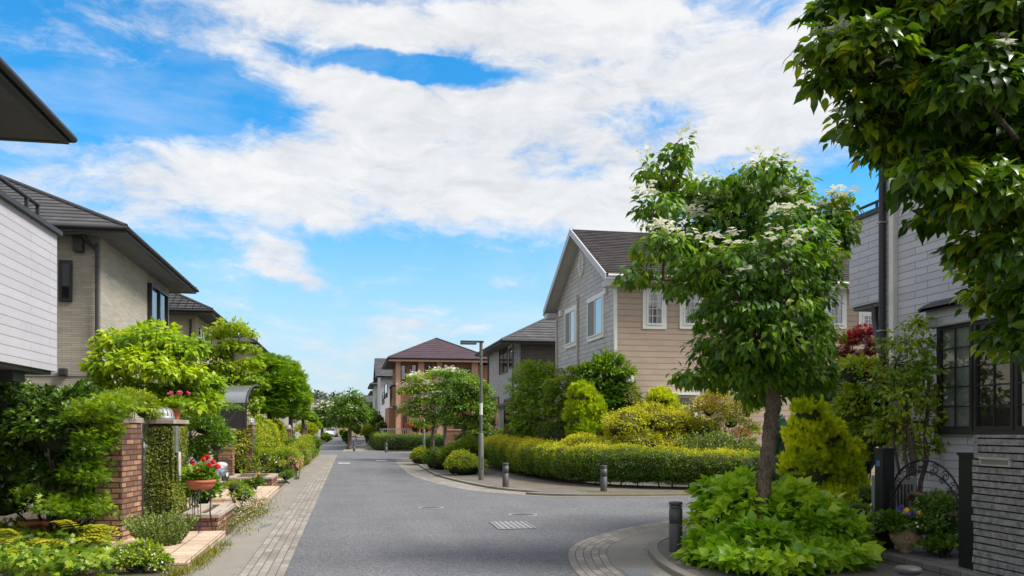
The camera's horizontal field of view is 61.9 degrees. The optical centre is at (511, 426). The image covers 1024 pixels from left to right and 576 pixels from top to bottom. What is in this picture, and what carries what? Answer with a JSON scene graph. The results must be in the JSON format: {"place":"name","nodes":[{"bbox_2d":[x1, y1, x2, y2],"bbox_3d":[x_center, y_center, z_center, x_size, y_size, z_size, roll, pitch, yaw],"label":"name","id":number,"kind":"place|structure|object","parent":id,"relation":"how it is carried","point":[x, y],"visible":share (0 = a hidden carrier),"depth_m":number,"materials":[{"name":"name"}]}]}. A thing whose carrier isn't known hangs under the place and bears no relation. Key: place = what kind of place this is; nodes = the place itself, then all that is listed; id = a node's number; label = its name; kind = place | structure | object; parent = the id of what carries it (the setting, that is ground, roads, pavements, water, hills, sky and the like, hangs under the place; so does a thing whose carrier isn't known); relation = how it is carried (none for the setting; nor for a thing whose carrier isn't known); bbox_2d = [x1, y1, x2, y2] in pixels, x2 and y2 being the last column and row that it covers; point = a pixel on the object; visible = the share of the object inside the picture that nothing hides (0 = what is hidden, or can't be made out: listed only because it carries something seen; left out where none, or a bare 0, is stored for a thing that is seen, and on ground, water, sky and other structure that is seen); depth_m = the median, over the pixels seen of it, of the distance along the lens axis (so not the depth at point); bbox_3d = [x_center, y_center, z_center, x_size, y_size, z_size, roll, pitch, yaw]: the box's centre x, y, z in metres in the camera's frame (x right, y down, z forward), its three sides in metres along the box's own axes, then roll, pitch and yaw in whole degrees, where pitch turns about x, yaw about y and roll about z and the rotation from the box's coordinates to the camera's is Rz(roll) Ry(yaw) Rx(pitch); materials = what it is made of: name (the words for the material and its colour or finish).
{"place":"outdoors","nodes":[
{"label":"outdoors","id":0,"kind":"place"},
{"bbox_2d":[0,57,77,381],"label":"house","id":1,"kind":"structure","parent":0,"point":[28,291],"depth_m":11.01,"materials":[{"name":"white"}]},
{"bbox_2d":[0,454,318,575],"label":"garden ground","id":2,"kind":"structure","parent":0,"point":[26,515],"depth_m":13.86,"materials":[{"name":"soil"}]},
{"bbox_2d":[0,516,124,575],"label":"ivy ground cover","id":3,"kind":"object","parent":2,"relation":"on","point":[38,559],"visible":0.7,"depth_m":9.35,"materials":[{"name":"green plant"}]},
{"bbox_2d":[36,519,121,558],"bbox_3d":[-4.995,1.323,9.898,0.930,0.450,0.920,0,0,45],"label":"mahonia","id":4,"kind":"object","parent":3,"relation":"on","point":[90,534],"visible":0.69,"depth_m":9.91,"materials":[{"name":"green plant"}]},
{"bbox_2d":[0,378,145,535],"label":"evergreen shrub","id":5,"kind":"object","parent":2,"relation":"on","point":[32,428],"visible":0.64,"depth_m":11.60,"materials":[{"name":"green plant"}]},
{"bbox_2d":[8,389,155,533],"bbox_3d":[-6.042,0.550,11.427,2.678,2.153,1.531,0,0,29],"label":"nandina","id":6,"kind":"object","parent":2,"relation":"on","point":[84,472],"visible":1,"depth_m":10.97,"materials":[{"name":"green plant"}]},
{"bbox_2d":[0,174,198,498],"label":"house","id":7,"kind":"structure","parent":2,"relation":"on","point":[115,273],"depth_m":19.20,"materials":[{"name":"beige brick"}]},
{"bbox_2d":[58,260,72,301],"bbox_3d":[-9.965,-3.255,19.043,0.276,0.917,0.051,0,0,-11],"label":"window","id":8,"kind":"structure","parent":7,"relation":"in","point":[65,267],"depth_m":19.04,"materials":[{"name":"black glass"}]},
{"bbox_2d":[147,283,168,330],"bbox_3d":[-10.251,-3.383,24.739,0.121,1.211,2.219,0,0,-11],"label":"window","id":9,"kind":"structure","parent":7,"relation":"in","point":[157,299],"depth_m":24.70,"materials":[{"name":"glass"}]},
{"bbox_2d":[92,418,143,540],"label":"gate pillar","id":10,"kind":"structure","parent":2,"relation":"on","point":[125,488],"depth_m":11.43,"materials":[{"name":"red brick"}]},
{"bbox_2d":[32,530,225,574],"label":"tiled step","id":11,"kind":"object","parent":2,"relation":"on","point":[191,544],"visible":0.27,"depth_m":10.73,"materials":[{"name":"tile"}]},
{"bbox_2d":[190,489,213,532],"bbox_3d":[-4.499,1.155,12.343,0.360,0.722,0.374,0,0,-11],"label":"plant stand","id":12,"kind":"object","parent":11,"relation":"on","point":[200,491],"visible":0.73,"depth_m":12.38,"materials":[{"name":"metal"}]},
{"bbox_2d":[182,454,220,489],"bbox_3d":[-4.501,0.659,12.360,0.518,0.512,0.489,0,0,-34],"label":"geranium bowl","id":13,"kind":"object","parent":12,"relation":"on","point":[203,470],"visible":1,"depth_m":12.25,"materials":[{"name":"ceramic"}]},
{"bbox_2d":[110,386,167,440],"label":"hanging shrub","id":14,"kind":"object","parent":2,"relation":"on","point":[146,397],"visible":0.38,"depth_m":14.51,"materials":[{"name":"green plant"}]},
{"bbox_2d":[101,537,178,572],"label":"flowering ground shrub","id":15,"kind":"object","parent":2,"relation":"on","point":[137,556],"visible":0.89,"depth_m":9.38,"materials":[{"name":"green plant"}]},
{"bbox_2d":[77,316,232,417],"bbox_3d":[-7.118,-0.243,16.964,3.058,3.848,2.556,0,0,-11],"label":"dogwood tree","id":16,"kind":"object","parent":2,"relation":"on","point":[149,353],"visible":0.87,"depth_m":16.67,"materials":[{"name":"green plant"}]},
{"bbox_2d":[119,509,200,545],"bbox_3d":[-4.561,1.335,11.012,0.988,0.534,0.966,0,0,-11],"label":"rosemary","id":17,"kind":"object","parent":2,"relation":"on","point":[158,529],"visible":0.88,"depth_m":10.90,"materials":[{"name":"green plant"}]},
{"bbox_2d":[144,420,188,517],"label":"ivy column","id":18,"kind":"structure","parent":2,"relation":"on","point":[166,441],"depth_m":14.98,"materials":[{"name":"plant"}]},
{"bbox_2d":[160,391,192,419],"bbox_3d":[-6.276,-0.401,15.956,0.562,0.548,0.570,0,0,-33],"label":"flower pot","id":19,"kind":"object","parent":18,"relation":"on","point":[179,400],"visible":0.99,"depth_m":15.88,"materials":[{"name":"ceramic"}]},
{"bbox_2d":[144,411,239,504],"bbox_3d":[-6.939,0.570,17.983,2.421,2.098,1.340,0,0,-37],"label":"climbing rose","id":20,"kind":"object","parent":2,"relation":"on","point":[217,435],"visible":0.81,"depth_m":18.06,"materials":[{"name":"green plant"}]},
{"bbox_2d":[157,537,233,575],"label":"grass tuft","id":21,"kind":"object","parent":2,"relation":"on","point":[210,552],"visible":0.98,"depth_m":9.86,"materials":[{"name":"green plant"}]},
{"bbox_2d":[142,384,259,459],"bbox_3d":[-9.494,0.155,24.757,3.881,2.910,3.217,0,0,-11],"label":"carport","id":22,"kind":"object","parent":2,"relation":"on","point":[239,394],"visible":0.23,"depth_m":23.55,"materials":[{"name":"grey metal"}]},
{"bbox_2d":[179,503,235,530],"bbox_3d":[-4.757,1.449,13.422,0.572,0.318,1.890,0,0,-11],"label":"brick planter","id":23,"kind":"object","parent":2,"relation":"on","point":[218,510],"visible":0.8,"depth_m":12.82,"materials":[{"name":"brick"}]},
{"bbox_2d":[178,461,225,509],"bbox_3d":[-5.209,0.946,14.123,0.828,0.787,1.639,0,0,-11],"label":"camellia","id":24,"kind":"object","parent":23,"relation":"in","point":[205,497],"visible":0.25,"depth_m":14.47,"materials":[{"name":"green plant"}]},
{"bbox_2d":[144,486,278,507],"bbox_3d":[-6.665,1.570,19.101,2.460,0.140,4.648,0,0,-11],"label":"tiled step","id":25,"kind":"object","parent":2,"relation":"on","point":[263,491],"visible":0.15,"depth_m":18.60,"materials":[{"name":"tile"}]},
{"bbox_2d":[197,316,271,425],"bbox_3d":[-9.182,-0.987,27.991,2.582,5.370,2.194,0,0,-11],"label":"dogwood tree","id":26,"kind":"object","parent":2,"relation":"on","point":[225,352],"visible":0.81,"depth_m":27.81,"materials":[{"name":"green plant"}]},
{"bbox_2d":[222,478,256,511],"bbox_3d":[-5.218,1.306,16.474,0.848,0.636,0.672,0,0,39],"label":"euphorbia","id":27,"kind":"object","parent":2,"relation":"on","point":[236,490],"visible":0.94,"depth_m":16.42,"materials":[{"name":"green plant"}]},
{"bbox_2d":[219,502,265,534],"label":"daisy clump","id":28,"kind":"object","parent":2,"relation":"on","point":[232,519],"visible":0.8,"depth_m":13.04,"materials":[{"name":"green plant"}]},
{"bbox_2d":[210,413,288,473],"bbox_3d":[-9.130,0.579,30.653,1.664,2.163,13.499,0,0,-11],"label":"clipped hedge","id":29,"kind":"object","parent":2,"relation":"on","point":[272,434],"visible":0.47,"depth_m":25.97,"materials":[{"name":"green plant"}]},
{"bbox_2d":[244,423,256,473],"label":"gate pillar","id":30,"kind":"structure","parent":2,"relation":"on","point":[252,438],"depth_m":24.44,"materials":[{"name":"beige stone"}]},
{"bbox_2d":[225,473,277,485],"bbox_3d":[-6.881,1.449,22.611,1.202,0.318,1.840,0,0,-11],"label":"brick planter","id":31,"kind":"object","parent":2,"relation":"on","point":[271,479],"visible":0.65,"depth_m":22.10,"materials":[{"name":"stone"}]},
{"bbox_2d":[224,490,288,523],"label":"daisy clump","id":32,"kind":"object","parent":2,"relation":"on","point":[260,505],"visible":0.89,"depth_m":15.43,"materials":[{"name":"green plant"}]},
{"bbox_2d":[254,448,285,473],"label":"shrub","id":33,"kind":"object","parent":2,"relation":"on","point":[264,466],"visible":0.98,"depth_m":24.90,"materials":[{"name":"green plant"}]},
{"bbox_2d":[246,352,309,419],"bbox_3d":[-9.496,-0.678,33.946,2.839,4.681,2.445,0,0,-11],"label":"maple tree","id":34,"kind":"object","parent":2,"relation":"on","point":[288,383],"visible":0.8,"depth_m":33.50,"materials":[{"name":"green plant"}]},
{"bbox_2d":[269,443,304,473],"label":"clipped hedge","id":35,"kind":"object","parent":2,"relation":"on","point":[286,452],"visible":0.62,"depth_m":27.99,"materials":[{"name":"green plant"}]},
{"bbox_2d":[263,355,314,437],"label":"maple tree","id":36,"kind":"object","parent":2,"relation":"on","point":[296,365],"visible":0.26,"depth_m":40.90,"materials":[{"name":"green plant"}]},
{"bbox_2d":[169,293,242,460],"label":"house","id":37,"kind":"structure","parent":0,"point":[188,315],"depth_m":32.16,"materials":[{"name":"grey tile"}]},
{"bbox_2d":[342,442,384,451],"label":"footway beyond","id":38,"kind":"object","parent":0,"point":[364,447],"visible":0.73,"depth_m":60.54,"materials":[{"name":"grey concrete"}]},
{"bbox_2d":[323,387,373,448],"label":"street tree","id":39,"kind":"object","parent":38,"relation":"on","point":[349,410],"visible":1,"depth_m":60.57,"materials":[{"name":"green plant"}]},
{"bbox_2d":[373,358,392,421],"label":"house","id":40,"kind":"structure","parent":0,"point":[383,379],"depth_m":76.79,"materials":[{"name":"stone"}]},
{"bbox_2d":[381,338,486,435],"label":"house","id":41,"kind":"structure","parent":0,"point":[438,353],"depth_m":63.20,"materials":[{"name":"brown brick"}]},
{"bbox_2d":[0,0,878,399],"label":"sky","id":42,"kind":"structure","parent":0,"point":[355,183],"materials":[{"name":"blue"}]},
{"bbox_2d":[240,436,870,575],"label":"road","id":43,"kind":"structure","parent":0,"point":[368,517],"depth_m":14.36,"materials":[{"name":"grey asphalt"}]},
{"bbox_2d":[183,454,319,575],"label":"kerb","id":44,"kind":"structure","parent":43,"relation":"on","point":[229,536],"depth_m":13.81,"materials":[{"name":"concrete"}]},
{"bbox_2d":[192,455,327,575],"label":"footway","id":45,"kind":"structure","parent":43,"relation":"on","point":[244,549],"depth_m":12.76,"materials":[{"name":"concrete"}]},
{"bbox_2d":[238,455,336,575],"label":"tile band","id":46,"kind":"object","parent":43,"relation":"on","point":[273,555],"visible":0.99,"depth_m":12.99,"materials":[{"name":"beige tile"}]},
{"bbox_2d":[395,458,525,494],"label":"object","id":47,"kind":"object","parent":43,"relation":"on","point":[407,467],"visible":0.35,"depth_m":26.01,"materials":[{"name":"beige concrete"}]},
{"bbox_2d":[415,463,539,491],"bbox_3d":[10.756,1.620,45.434,48.386,0.060,21.040,0,0,-44],"label":"kerb far corner","id":48,"kind":"object","parent":43,"relation":"on","point":[463,481],"visible":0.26,"depth_m":23.96,"materials":[{"name":"concrete"}]},
{"bbox_2d":[474,318,556,433],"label":"house","id":49,"kind":"structure","parent":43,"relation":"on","point":[535,341],"depth_m":44.19,"materials":[{"name":"white brick"}]},
{"bbox_2d":[526,492,692,495],"bbox_3d":[20.465,1.620,23.978,40.804,0.060,1.141,0,0,-11],"label":"kerb far corner","id":50,"kind":"object","parent":43,"relation":"on","point":[558,494],"visible":0.27,"depth_m":20.18,"materials":[{"name":"concrete"}]},
{"bbox_2d":[568,519,716,575],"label":"tile band near corner","id":51,"kind":"object","parent":43,"relation":"on","point":[587,557],"visible":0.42,"depth_m":11.22,"materials":[{"name":"grey tile"}]},
{"bbox_2d":[607,526,694,575],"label":"sidewalk","id":52,"kind":"structure","parent":43,"relation":"on","point":[629,552],"depth_m":11.05,"materials":[{"name":"concrete"}]},
{"bbox_2d":[648,527,695,575],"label":"curb","id":53,"kind":"structure","parent":43,"relation":"on","point":[659,558],"depth_m":10.16,"materials":[{"name":"concrete"}]},
{"bbox_2d":[773,414,786,479],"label":"blue conifer","id":54,"kind":"object","parent":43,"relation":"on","point":[780,443],"visible":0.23,"depth_m":18.87,"materials":[{"name":"green plant"}]},
{"bbox_2d":[830,323,876,478],"bbox_3d":[8.168,-0.339,20.052,1.527,4.288,1.081,0,0,-11],"label":"red maple","id":55,"kind":"object","parent":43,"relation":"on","point":[862,335],"visible":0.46,"depth_m":19.88,"materials":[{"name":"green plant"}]},
{"bbox_2d":[422,463,874,493],"bbox_3d":[17.340,1.623,37.078,42.078,0.054,27.809,0,0,-11],"label":"footway far corner","id":56,"kind":"object","parent":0,"point":[492,476],"visible":0.09,"depth_m":23.55,"materials":[{"name":"concrete"}]},
{"bbox_2d":[395,365,459,450],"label":"dogwood tree","id":57,"kind":"object","parent":56,"relation":"on","point":[417,402],"visible":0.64,"depth_m":41.70,"materials":[{"name":"green plant"}]},
{"bbox_2d":[421,445,447,469],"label":"corner bush","id":58,"kind":"object","parent":56,"relation":"on","point":[430,457],"visible":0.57,"depth_m":31.58,"materials":[{"name":"green plant"}]},
{"bbox_2d":[421,365,475,446],"bbox_3d":[-2.925,-0.600,40.060,2.671,4.569,2.012,0,0,-11],"label":"dogwood tree","id":59,"kind":"object","parent":56,"relation":"on","point":[434,398],"visible":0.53,"depth_m":39.71,"materials":[{"name":"green plant"}]},
{"bbox_2d":[436,433,490,460],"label":"tall grassy shrub","id":60,"kind":"object","parent":56,"relation":"on","point":[470,444],"visible":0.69,"depth_m":29.79,"materials":[{"name":"green plant"}]},
{"bbox_2d":[442,448,488,474],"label":"corner bush","id":61,"kind":"object","parent":56,"relation":"on","point":[459,463],"visible":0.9,"depth_m":27.99,"materials":[{"name":"green plant"}]},
{"bbox_2d":[435,372,497,440],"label":"dogwood tree","id":62,"kind":"object","parent":56,"relation":"on","point":[462,407],"visible":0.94,"depth_m":36.74,"materials":[{"name":"green plant"}]},
{"bbox_2d":[460,340,483,479],"bbox_3d":[-1.189,-0.485,25.470,0.702,4.160,0.220,0,0,-11],"label":"street lamp","id":63,"kind":"object","parent":56,"relation":"on","point":[480,447],"visible":1,"depth_m":25.48,"materials":[{"name":"grey metal"}]},
{"bbox_2d":[501,358,563,437],"bbox_3d":[0.812,-0.392,31.012,2.027,4.188,2.073,0,0,44],"label":"maple tree","id":64,"kind":"object","parent":56,"relation":"on","point":[531,410],"visible":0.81,"depth_m":30.67,"materials":[{"name":"green plant"}]},
{"bbox_2d":[502,419,567,441],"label":"clipped hedge","id":65,"kind":"object","parent":56,"relation":"on","point":[554,430],"visible":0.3,"depth_m":29.60,"materials":[{"name":"green plant"}]},
{"bbox_2d":[536,364,578,423],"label":"maple","id":66,"kind":"object","parent":56,"relation":"on","point":[554,410],"visible":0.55,"depth_m":28.87,"materials":[{"name":"green plant"}]},
{"bbox_2d":[561,379,609,437],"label":"golden conifer","id":67,"kind":"object","parent":56,"relation":"on","point":[585,404],"visible":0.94,"depth_m":25.86,"materials":[{"name":"green plant"}]},
{"bbox_2d":[556,432,619,481],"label":"golden shrub","id":68,"kind":"object","parent":56,"relation":"on","point":[574,438],"visible":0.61,"depth_m":24.59,"materials":[{"name":"yellow plant"}]},
{"bbox_2d":[566,346,644,412],"bbox_3d":[3.020,-0.471,26.938,2.540,4.163,1.795,0,0,14],"label":"long leaf shrub","id":69,"kind":"object","parent":56,"relation":"on","point":[602,373],"visible":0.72,"depth_m":26.69,"materials":[{"name":"green plant"}]},
{"bbox_2d":[484,433,777,487],"bbox_3d":[1.787,0.911,27.151,4.428,1.388,15.748,0,0,-31],"label":"curved hedge","id":70,"kind":"object","parent":56,"relation":"on","point":[637,463],"visible":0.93,"depth_m":22.51,"materials":[{"name":"green plant"}]},
{"bbox_2d":[596,399,728,451],"bbox_3d":[4.535,0.392,25.257,4.057,2.452,2.585,0,0,-11],"label":"golden shrub","id":71,"kind":"object","parent":56,"relation":"on","point":[631,424],"visible":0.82,"depth_m":24.86,"materials":[{"name":"yellow plant"}]},
{"bbox_2d":[644,385,680,414],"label":"round conifer","id":72,"kind":"object","parent":56,"relation":"on","point":[667,397],"visible":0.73,"depth_m":26.16,"materials":[{"name":"yellow plant"}]},
{"bbox_2d":[543,229,878,473],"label":"house","id":73,"kind":"structure","parent":56,"relation":"on","point":[591,311],"depth_m":27.95,"materials":[{"name":"beige"}]},
{"bbox_2d":[565,305,575,348],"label":"window","id":74,"kind":"structure","parent":73,"relation":"in","point":[570,314],"depth_m":32.27,"materials":[{"name":"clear glass"}]},
{"bbox_2d":[587,291,603,342],"bbox_3d":[2.824,-3.722,29.077,0.061,1.528,1.988,0,0,-11],"label":"window","id":75,"kind":"structure","parent":73,"relation":"in","point":[595,304],"depth_m":28.99,"materials":[{"name":"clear glass"}]},
{"bbox_2d":[643,288,666,328],"bbox_3d":[4.551,-3.755,27.200,0.797,1.279,0.062,0,0,-11],"label":"window","id":76,"kind":"structure","parent":73,"relation":"in","point":[654,311],"depth_m":27.21,"materials":[{"name":"plastic"}]},
{"bbox_2d":[679,293,703,328],"bbox_3d":[5.784,-3.787,27.435,0.824,1.288,0.062,0,0,-11],"label":"window","id":77,"kind":"structure","parent":73,"relation":"in","point":[684,323],"depth_m":27.41,"materials":[{"name":"plastic"}]},
{"bbox_2d":[824,289,846,328],"bbox_3d":[10.770,-3.918,28.386,0.806,1.324,0.062,0,0,-11],"label":"window","id":78,"kind":"structure","parent":73,"relation":"in","point":[840,313],"depth_m":28.42,"materials":[{"name":"plastic"}]},
{"bbox_2d":[673,429,759,451],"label":"grey green shrub","id":79,"kind":"object","parent":56,"relation":"on","point":[693,442],"visible":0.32,"depth_m":23.24,"materials":[{"name":"green plant"}]},
{"bbox_2d":[688,389,763,437],"bbox_3d":[6.209,0.164,24.778,2.323,2.896,1.582,0,0,-11],"label":"mixed shrub","id":80,"kind":"object","parent":56,"relation":"on","point":[708,407],"visible":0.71,"depth_m":24.62,"materials":[{"name":"green plant"}]},
{"bbox_2d":[657,528,932,575],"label":"sidewalk","id":81,"kind":"structure","parent":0,"point":[884,569],"depth_m":9.38,"materials":[{"name":"concrete"}]},
{"bbox_2d":[669,501,682,551],"bbox_3d":[2.089,1.272,10.885,0.177,0.640,0.177,0,0,-11],"label":"bollard","id":82,"kind":"object","parent":81,"relation":"on","point":[675,521],"visible":0.92,"depth_m":10.81,"materials":[{"name":"metal"}]},
{"bbox_2d":[610,120,867,518],"bbox_3d":[2.908,-1.039,10.366,3.790,5.408,2.376,0,0,-11],"label":"flowering dogwood","id":83,"kind":"object","parent":81,"relation":"on","point":[773,362],"visible":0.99,"depth_m":10.04,"materials":[{"name":"green plant"}]},
{"bbox_2d":[670,464,886,575],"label":"hydrangea","id":84,"kind":"object","parent":81,"relation":"on","point":[801,528],"visible":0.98,"depth_m":10.06,"materials":[{"name":"green plant"}]},
{"bbox_2d":[775,393,871,511],"bbox_3d":[5.264,0.480,14.406,1.585,2.280,1.599,0,0,18],"label":"golden conifer","id":85,"kind":"object","parent":81,"relation":"on","point":[823,451],"visible":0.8,"depth_m":14.12,"materials":[{"name":"plant"}]},
{"bbox_2d":[842,482,872,514],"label":"leaf shrub","id":86,"kind":"object","parent":81,"relation":"on","point":[865,495],"visible":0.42,"depth_m":11.76,"materials":[{"name":"green plant"}]},
{"bbox_2d":[826,351,900,446],"bbox_3d":[5.602,-0.432,13.397,1.293,1.484,1.525,0,0,29],"label":"loose shrub","id":87,"kind":"object","parent":81,"relation":"on","point":[854,410],"visible":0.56,"depth_m":13.16,"materials":[{"name":"green plant"}]},
{"bbox_2d":[873,448,895,548],"bbox_3d":[4.542,0.931,10.404,0.184,1.338,0.184,0,0,-11],"label":"gate post","id":88,"kind":"object","parent":81,"relation":"on","point":[884,468],"visible":0.69,"depth_m":10.33,"materials":[{"name":"black metal"}]},
{"bbox_2d":[888,459,958,550],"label":"iron gate","id":89,"kind":"structure","parent":88,"relation":"attached to","point":[924,468],"depth_m":9.68,"materials":[{"name":"black metal"}]},
{"bbox_2d":[871,475,915,535],"bbox_3d":[5.055,1.125,11.292,0.400,0.950,0.415,0,0,-11],"label":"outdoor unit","id":90,"kind":"object","parent":81,"relation":"on","point":[909,485],"visible":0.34,"depth_m":11.11,"materials":[{"name":"grey metal"}]},
{"bbox_2d":[848,309,950,492],"bbox_3d":[5.517,0.017,11.881,1.433,3.254,1.384,0,0,-11],"label":"multi stem tree","id":91,"kind":"object","parent":81,"relation":"on","point":[915,377],"visible":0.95,"depth_m":11.76,"materials":[{"name":"green plant"}]},
{"bbox_2d":[782,0,1023,376],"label":"flowering dogwood","id":92,"kind":"object","parent":81,"relation":"on","point":[938,112],"visible":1,"depth_m":4.82,"materials":[{"name":"green plant"}]},
{"bbox_2d":[836,47,1023,535],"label":"house","id":93,"kind":"structure","parent":81,"relation":"on","point":[894,280],"depth_m":12.20,"materials":[{"name":"brick"}]},
{"bbox_2d":[936,322,972,429],"bbox_3d":[5.947,-0.660,11.430,0.071,1.409,0.680,0,0,-11],"label":"window","id":94,"kind":"structure","parent":93,"relation":"in","point":[954,357],"depth_m":11.43,"materials":[{"name":"glass"}]},
{"bbox_2d":[973,318,1013,429],"bbox_3d":[6.078,-0.660,10.743,0.071,1.409,0.680,0,0,-11],"label":"window","id":95,"kind":"structure","parent":93,"relation":"in","point":[993,386],"depth_m":10.82,"materials":[{"name":"black glass"}]},
{"bbox_2d":[1014,361,1023,429],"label":"window","id":96,"kind":"structure","parent":93,"relation":"in","point":[1018,380],"depth_m":10.34,"materials":[{"name":"glass"}]},
{"bbox_2d":[881,535,992,575],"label":"entrance step","id":97,"kind":"object","parent":81,"relation":"on","point":[933,564],"visible":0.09,"depth_m":9.51,"materials":[{"name":"stone"}]},
{"bbox_2d":[869,505,934,552],"bbox_3d":[4.632,1.185,10.007,0.729,0.590,0.754,0,0,33],"label":"stone urn","id":98,"kind":"object","parent":97,"relation":"on","point":[903,535],"visible":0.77,"depth_m":9.86,"materials":[{"name":"brown stone"}]},
{"bbox_2d":[866,508,958,557],"bbox_3d":[4.655,1.236,9.944,0.505,0.523,1.186,0,0,-41],"label":"ivy bush","id":99,"kind":"object","parent":97,"relation":"on","point":[939,541],"visible":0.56,"depth_m":9.66,"materials":[{"name":"green plant"}]},
{"bbox_2d":[905,487,958,553],"bbox_3d":[4.904,1.097,9.913,0.614,0.795,0.846,0,0,44],"label":"jasmine","id":100,"kind":"object","parent":97,"relation":"on","point":[938,506],"visible":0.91,"depth_m":9.84,"materials":[{"name":"green plant"}]},
{"bbox_2d":[957,452,976,569],"bbox_3d":[4.823,0.937,8.933,0.184,1.327,0.249,0,0,-11],"label":"gate post","id":101,"kind":"object","parent":81,"relation":"on","point":[966,530],"visible":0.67,"depth_m":8.91,"materials":[{"name":"black metal"}]},
{"bbox_2d":[971,435,1023,575],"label":"stone wall","id":102,"kind":"structure","parent":81,"relation":"on","point":[999,523],"depth_m":8.40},
{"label":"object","id":103,"kind":"structure","parent":0,"visible":0},
{"bbox_2d":[368,431,443,450],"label":"box hedge","id":104,"kind":"object","parent":103,"relation":"on","point":[397,442],"visible":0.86,"depth_m":57.30,"materials":[{"name":"green plant"}]},
{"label":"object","id":105,"kind":"structure","parent":0,"visible":0},
{"bbox_2d":[310,399,334,441],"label":"white flowering tree","id":106,"kind":"object","parent":105,"relation":"on","point":[321,413],"visible":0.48,"depth_m":91.57,"materials":[{"name":"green plant"}]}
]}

